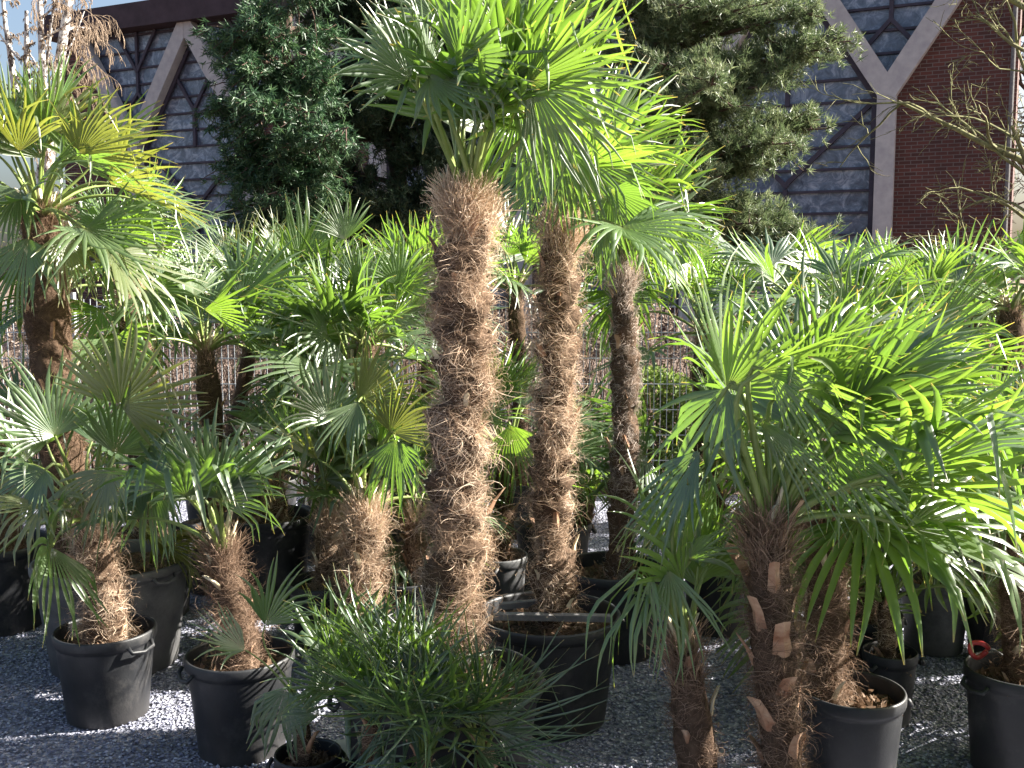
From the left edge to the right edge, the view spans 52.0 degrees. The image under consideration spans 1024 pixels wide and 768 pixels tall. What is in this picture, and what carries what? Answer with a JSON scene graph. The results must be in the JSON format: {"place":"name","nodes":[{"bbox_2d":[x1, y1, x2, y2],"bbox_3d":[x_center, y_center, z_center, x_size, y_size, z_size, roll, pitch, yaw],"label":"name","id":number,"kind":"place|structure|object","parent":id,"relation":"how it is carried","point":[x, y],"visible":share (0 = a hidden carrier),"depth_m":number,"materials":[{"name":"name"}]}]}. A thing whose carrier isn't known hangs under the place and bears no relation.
{"place":"outdoors","nodes":[
{"label":"outdoors","id":0,"kind":"place"},
{"bbox_2d":[0,495,973,767],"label":"gravel yard","id":1,"kind":"structure","parent":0,"point":[52,693],"depth_m":4.05,"materials":[{"name":"grey gravel"}]},
{"bbox_2d":[0,339,127,637],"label":"potted palm","id":2,"kind":"object","parent":1,"relation":"on","point":[16,609],"visible":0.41,"depth_m":4.97,"materials":[{"name":"green plant"}]},
{"bbox_2d":[0,45,224,678],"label":"potted palm","id":3,"kind":"object","parent":1,"relation":"on","point":[45,119],"visible":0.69,"depth_m":4.31,"materials":[{"name":"green plant"}]},
{"bbox_2d":[0,317,227,729],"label":"potted palm","id":4,"kind":"object","parent":1,"relation":"on","point":[103,646],"visible":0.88,"depth_m":3.89,"materials":[{"name":"green plant"}]},
{"bbox_2d":[0,155,282,615],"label":"potted palm","id":5,"kind":"object","parent":1,"relation":"on","point":[100,319],"visible":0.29,"depth_m":4.91,"materials":[{"name":"green plant"}]},
{"bbox_2d":[57,397,301,766],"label":"potted palm","id":6,"kind":"object","parent":1,"relation":"on","point":[223,699],"visible":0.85,"depth_m":3.64,"materials":[{"name":"green plant"}]},
{"bbox_2d":[82,225,336,595],"bbox_3d":[-1.618,0.118,5.715,1.419,1.990,1.269,-2,6,-18],"label":"potted palm","id":7,"kind":"object","parent":1,"relation":"on","point":[206,344],"visible":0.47,"depth_m":5.61,"materials":[{"name":"green plant"}]},
{"bbox_2d":[175,265,332,506],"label":"potted palm","id":8,"kind":"object","parent":1,"relation":"on","point":[293,501],"visible":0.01,"depth_m":6.89,"materials":[{"name":"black plant"}]},
{"bbox_2d":[158,210,351,519],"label":"potted palm","id":9,"kind":"object","parent":1,"relation":"on","point":[243,379],"visible":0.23,"depth_m":6.56,"materials":[{"name":"green plant"}]},
{"bbox_2d":[177,358,369,606],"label":"potted palm","id":10,"kind":"object","parent":1,"relation":"on","point":[289,543],"visible":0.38,"depth_m":5.41,"materials":[{"name":"black plastic"}]},
{"bbox_2d":[191,186,406,563],"bbox_3d":[-1.193,-0.043,6.207,1.329,2.209,1.444,0,6,0],"label":"potted palm","id":11,"kind":"object","parent":1,"relation":"on","point":[301,240],"visible":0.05,"depth_m":6.02,"materials":[{"name":"green plant"}]},
{"bbox_2d":[187,551,460,767],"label":"potted palm","id":12,"kind":"object","parent":1,"relation":"on","point":[303,749],"visible":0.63,"depth_m":3.26,"materials":[{"name":"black plant"}]},
{"bbox_2d":[333,739,348,762],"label":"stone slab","id":13,"kind":"structure","parent":1,"relation":"on","point":[342,743],"depth_m":3.57,"materials":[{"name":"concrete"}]},
{"bbox_2d":[216,396,493,652],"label":"potted palm","id":14,"kind":"object","parent":1,"relation":"on","point":[317,583],"visible":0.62,"depth_m":4.77,"materials":[{"name":"black plant"}]},
{"bbox_2d":[219,234,503,569],"bbox_3d":[-0.735,0.194,5.394,1.430,1.906,1.509,0,6,0],"label":"potted palm","id":15,"kind":"object","parent":1,"relation":"on","point":[338,309],"visible":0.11,"depth_m":5.13,"materials":[{"name":"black plant"}]},
{"bbox_2d":[230,329,511,638],"bbox_3d":[-0.559,0.488,4.571,1.058,1.490,1.057,2,6,20],"label":"potted palm","id":16,"kind":"object","parent":1,"relation":"on","point":[365,523],"visible":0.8,"depth_m":4.29,"materials":[{"name":"green plant"}]},
{"bbox_2d":[239,191,510,570],"bbox_3d":[-0.671,0.073,5.474,1.355,2.128,1.233,-5,8,-39],"label":"potted palm","id":17,"kind":"object","parent":1,"relation":"on","point":[352,269],"visible":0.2,"depth_m":5.26,"materials":[{"name":"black plant"}]},
{"bbox_2d":[273,390,520,631],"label":"potted palm","id":18,"kind":"object","parent":1,"relation":"on","point":[417,542],"visible":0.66,"depth_m":4.56,"materials":[{"name":"green plant"}]},
{"bbox_2d":[256,569,547,767],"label":"potted palm","id":19,"kind":"object","parent":1,"relation":"on","point":[366,730],"visible":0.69,"depth_m":2.96,"materials":[{"name":"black plant"}]},
{"bbox_2d":[313,210,529,536],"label":"potted palm","id":20,"kind":"object","parent":1,"relation":"on","point":[414,242],"visible":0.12,"depth_m":6.44,"materials":[{"name":"green plant"}]},
{"bbox_2d":[283,564,604,767],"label":"potted palm","id":21,"kind":"object","parent":1,"relation":"on","point":[406,699],"visible":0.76,"depth_m":2.80,"materials":[{"name":"green plant"}]},
{"bbox_2d":[323,585,618,767],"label":"potted palm","id":22,"kind":"object","parent":1,"relation":"on","point":[474,736],"visible":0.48,"depth_m":2.94,"materials":[{"name":"green plant"}]},
{"bbox_2d":[327,0,661,767],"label":"potted palm","id":23,"kind":"object","parent":1,"relation":"on","point":[497,70],"visible":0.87,"depth_m":3.15,"materials":[{"name":"green plant"}]},
{"bbox_2d":[402,194,609,539],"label":"potted palm","id":24,"kind":"object","parent":1,"relation":"on","point":[519,252],"visible":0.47,"depth_m":6.74,"materials":[{"name":"green plant"}]},
{"bbox_2d":[401,334,646,600],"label":"potted palm","id":25,"kind":"object","parent":1,"relation":"on","point":[508,581],"visible":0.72,"depth_m":4.94,"materials":[{"name":"green plant"}]},
{"bbox_2d":[480,380,686,591],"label":"potted palm","id":26,"kind":"object","parent":1,"relation":"on","point":[584,537],"visible":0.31,"depth_m":5.53,"materials":[{"name":"green plant"}]},
{"bbox_2d":[478,42,724,741],"bbox_3d":[0.241,-0.004,4.065,0.906,2.573,1.460,-2,6,-21],"label":"potted palm","id":27,"kind":"object","parent":1,"relation":"on","point":[561,222],"visible":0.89,"depth_m":3.84,"materials":[{"name":"plant"}]},
{"bbox_2d":[499,599,537,609],"bbox_3d":[0.041,0.852,4.068,0.182,0.022,0.030,-2,6,-16],"label":"wooden batten","id":28,"kind":"object","parent":27,"relation":"on","point":[505,605],"visible":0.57,"depth_m":4.05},
{"bbox_2d":[494,612,609,621],"bbox_3d":[0.148,0.868,3.913,0.432,0.022,0.035,0,6,3],"label":"wooden batten","id":29,"kind":"object","parent":27,"relation":"on","point":[543,616],"visible":0.86,"depth_m":3.90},
{"bbox_2d":[568,117,739,665],"bbox_3d":[0.604,-0.011,4.838,0.839,2.427,1.253,0,6,0],"label":"potted palm","id":30,"kind":"object","parent":1,"relation":"on","point":[623,315],"visible":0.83,"depth_m":4.61,"materials":[{"name":"black plant"}]},
{"bbox_2d":[585,439,756,767],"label":"potted palm","id":31,"kind":"object","parent":1,"relation":"on","point":[703,555],"visible":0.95,"depth_m":2.73,"materials":[{"name":"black plant"}]},
{"bbox_2d":[574,332,807,637],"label":"potted palm","id":32,"kind":"object","parent":1,"relation":"on","point":[710,600],"visible":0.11,"depth_m":4.92,"materials":[{"name":"green plant"}]},
{"bbox_2d":[580,221,813,518],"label":"potted palm","id":33,"kind":"object","parent":1,"relation":"on","point":[754,275],"visible":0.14,"depth_m":5.92,"materials":[{"name":"green plant"}]},
{"bbox_2d":[641,220,851,487],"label":"potted palm","id":34,"kind":"object","parent":1,"relation":"on","point":[829,242],"visible":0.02,"depth_m":6.49,"materials":[{"name":"green plant"}]},
{"bbox_2d":[611,238,1023,767],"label":"potted palm","id":35,"kind":"object","parent":1,"relation":"on","point":[835,388],"visible":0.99,"depth_m":2.54,"materials":[{"name":"green plant"}]},
{"bbox_2d":[681,225,956,605],"bbox_3d":[1.522,0.144,5.553,1.520,1.973,1.206,-3,7,-28],"label":"potted palm","id":36,"kind":"object","parent":1,"relation":"on","point":[766,259],"visible":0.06,"depth_m":5.47,"materials":[{"name":"green plant"}]},
{"bbox_2d":[637,250,1023,767],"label":"potted palm","id":37,"kind":"object","parent":1,"relation":"on","point":[858,717],"visible":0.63,"depth_m":3.22,"materials":[{"name":"green plant"}]},
{"bbox_2d":[741,229,957,550],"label":"potted palm","id":38,"kind":"object","parent":1,"relation":"on","point":[780,282],"visible":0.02,"depth_m":6.11,"materials":[{"name":"green plant"}]},
{"bbox_2d":[703,400,998,670],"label":"potted palm","id":39,"kind":"object","parent":1,"relation":"on","point":[869,631],"visible":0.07,"depth_m":4.20,"materials":[{"name":"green plant"}]},
{"bbox_2d":[708,464,1022,728],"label":"potted palm","id":40,"kind":"object","parent":1,"relation":"on","point":[884,659],"visible":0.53,"depth_m":3.98,"materials":[{"name":"green plant"}]},
{"bbox_2d":[794,339,1018,657],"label":"potted palm","id":41,"kind":"object","parent":1,"relation":"on","point":[937,630],"visible":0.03,"depth_m":4.69,"materials":[{"name":"black plastic"}]},
{"bbox_2d":[814,227,1022,339],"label":"potted palm","id":42,"kind":"object","parent":1,"relation":"on","point":[994,292],"depth_m":6.60,"materials":[{"name":"green plant"}]},
{"bbox_2d":[824,214,1023,574],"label":"potted palm","id":43,"kind":"object","parent":1,"relation":"on","point":[944,264],"visible":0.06,"depth_m":5.59,"materials":[{"name":"green plant"}]},
{"bbox_2d":[846,356,1023,767],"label":"potted palm","id":44,"kind":"object","parent":1,"relation":"on","point":[993,685],"visible":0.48,"depth_m":3.55,"materials":[{"name":"green plant"}]},
{"bbox_2d":[967,640,1002,659],"bbox_3d":[1.662,0.928,3.666,0.142,0.070,0.040,0,6,-2],"label":"plastic ring","id":45,"kind":"object","parent":44,"relation":"attached to","point":[983,653],"visible":0.82,"depth_m":3.66,"materials":[{"name":"red plastic"}]},
{"bbox_2d":[891,330,1023,654],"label":"potted palm","id":46,"kind":"object","parent":1,"relation":"on","point":[979,631],"visible":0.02,"depth_m":4.61,"materials":[{"name":"green plant"}]},
{"bbox_2d":[892,230,1022,401],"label":"potted palm","id":47,"kind":"object","parent":1,"relation":"on","point":[920,253],"visible":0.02,"depth_m":6.85,"materials":[{"name":"green plant"}]},
{"bbox_2d":[896,221,1023,569],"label":"potted palm","id":48,"kind":"object","parent":1,"relation":"on","point":[1010,312],"visible":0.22,"depth_m":5.34,"materials":[{"name":"green plant"}]},
{"bbox_2d":[0,280,1023,494],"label":"ground","id":49,"kind":"structure","parent":0,"point":[310,468],"depth_m":18.35,"materials":[{"name":"soil"}]},
{"bbox_2d":[0,0,125,360],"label":"birch tree","id":50,"kind":"object","parent":49,"relation":"on","point":[68,10],"visible":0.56,"depth_m":20.08,"materials":[{"name":"white plant"}]},
{"bbox_2d":[185,0,372,381],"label":"spruce tree","id":51,"kind":"object","parent":49,"relation":"on","point":[277,98],"visible":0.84,"depth_m":12.96,"materials":[{"name":"green plant"}]},
{"bbox_2d":[273,0,611,387],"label":"pine tree","id":52,"kind":"object","parent":49,"relation":"on","point":[399,143],"visible":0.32,"depth_m":14.42,"materials":[{"name":"green plant"}]},
{"bbox_2d":[0,292,991,486],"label":"wire fence","id":53,"kind":"object","parent":49,"relation":"on","point":[395,369],"visible":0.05,"depth_m":8.13,"materials":[{"name":"grey metal"}]},
{"bbox_2d":[0,286,995,484],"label":"hedge","id":54,"kind":"object","parent":49,"relation":"on","point":[586,369],"visible":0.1,"depth_m":8.68,"materials":[{"name":"brown plant"}]},
{"bbox_2d":[44,0,1023,353],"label":"church building","id":55,"kind":"structure","parent":49,"relation":"on","point":[906,44],"depth_m":23.92,"materials":[{"name":"red brick"}]},
{"bbox_2d":[90,33,140,122],"bbox_3d":[-12.621,-6.542,33.535,2.217,8.920,0.114,3,7,25],"label":"window","id":56,"kind":"structure","parent":55,"relation":"in","point":[125,76],"depth_m":33.04,"materials":[{"name":"grey glass"}]},
{"bbox_2d":[138,19,243,286],"bbox_3d":[-9.625,-6.393,32.093,4.437,8.920,0.161,3,7,25],"label":"window","id":57,"kind":"structure","parent":55,"relation":"in","point":[192,152],"depth_m":32.17,"materials":[{"name":"grey glass"}]},
{"bbox_2d":[394,2,513,305],"bbox_3d":[-1.606,-6.001,28.303,4.437,8.920,0.161,3,7,25],"label":"window","id":58,"kind":"structure","parent":55,"relation":"in","point":[495,294],"depth_m":28.08,"materials":[{"name":"glass"}]},
{"bbox_2d":[538,0,694,307],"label":"window","id":59,"kind":"structure","parent":55,"relation":"in","point":[604,66],"depth_m":26.25,"materials":[{"name":"glass"}]},
{"bbox_2d":[700,0,890,308],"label":"window","id":60,"kind":"structure","parent":55,"relation":"in","point":[833,189],"depth_m":24.09,"materials":[{"name":"grey glass"}]},
{"bbox_2d":[890,0,934,66],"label":"window","id":61,"kind":"structure","parent":55,"relation":"in","point":[908,13],"depth_m":23.21,"materials":[{"name":"grey glass"}]},
{"bbox_2d":[637,363,693,490],"bbox_3d":[1.243,0.351,8.374,0.761,1.034,0.665,-4,7,-33],"label":"shrub","id":62,"kind":"object","parent":49,"relation":"on","point":[652,397],"visible":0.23,"depth_m":8.28,"materials":[{"name":"green plant"}]},
{"bbox_2d":[584,0,867,405],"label":"pine tree","id":63,"kind":"object","parent":49,"relation":"on","point":[716,82],"visible":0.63,"depth_m":12.02,"materials":[{"name":"green plant"}]},
{"bbox_2d":[797,0,1023,287],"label":"bare tree","id":64,"kind":"object","parent":49,"relation":"on","point":[999,150],"visible":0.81,"depth_m":9.73,"materials":[{"name":"brown plant"}]},
{"bbox_2d":[0,0,1023,279],"label":"sky","id":65,"kind":"structure","parent":0,"point":[15,16],"materials":[{"name":"white"}]},
{"bbox_2d":[1013,15,1023,222],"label":"bare tree","id":66,"kind":"object","parent":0,"point":[1021,84],"visible":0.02,"depth_m":29.64,"materials":[{"name":"plant"}]}
]}

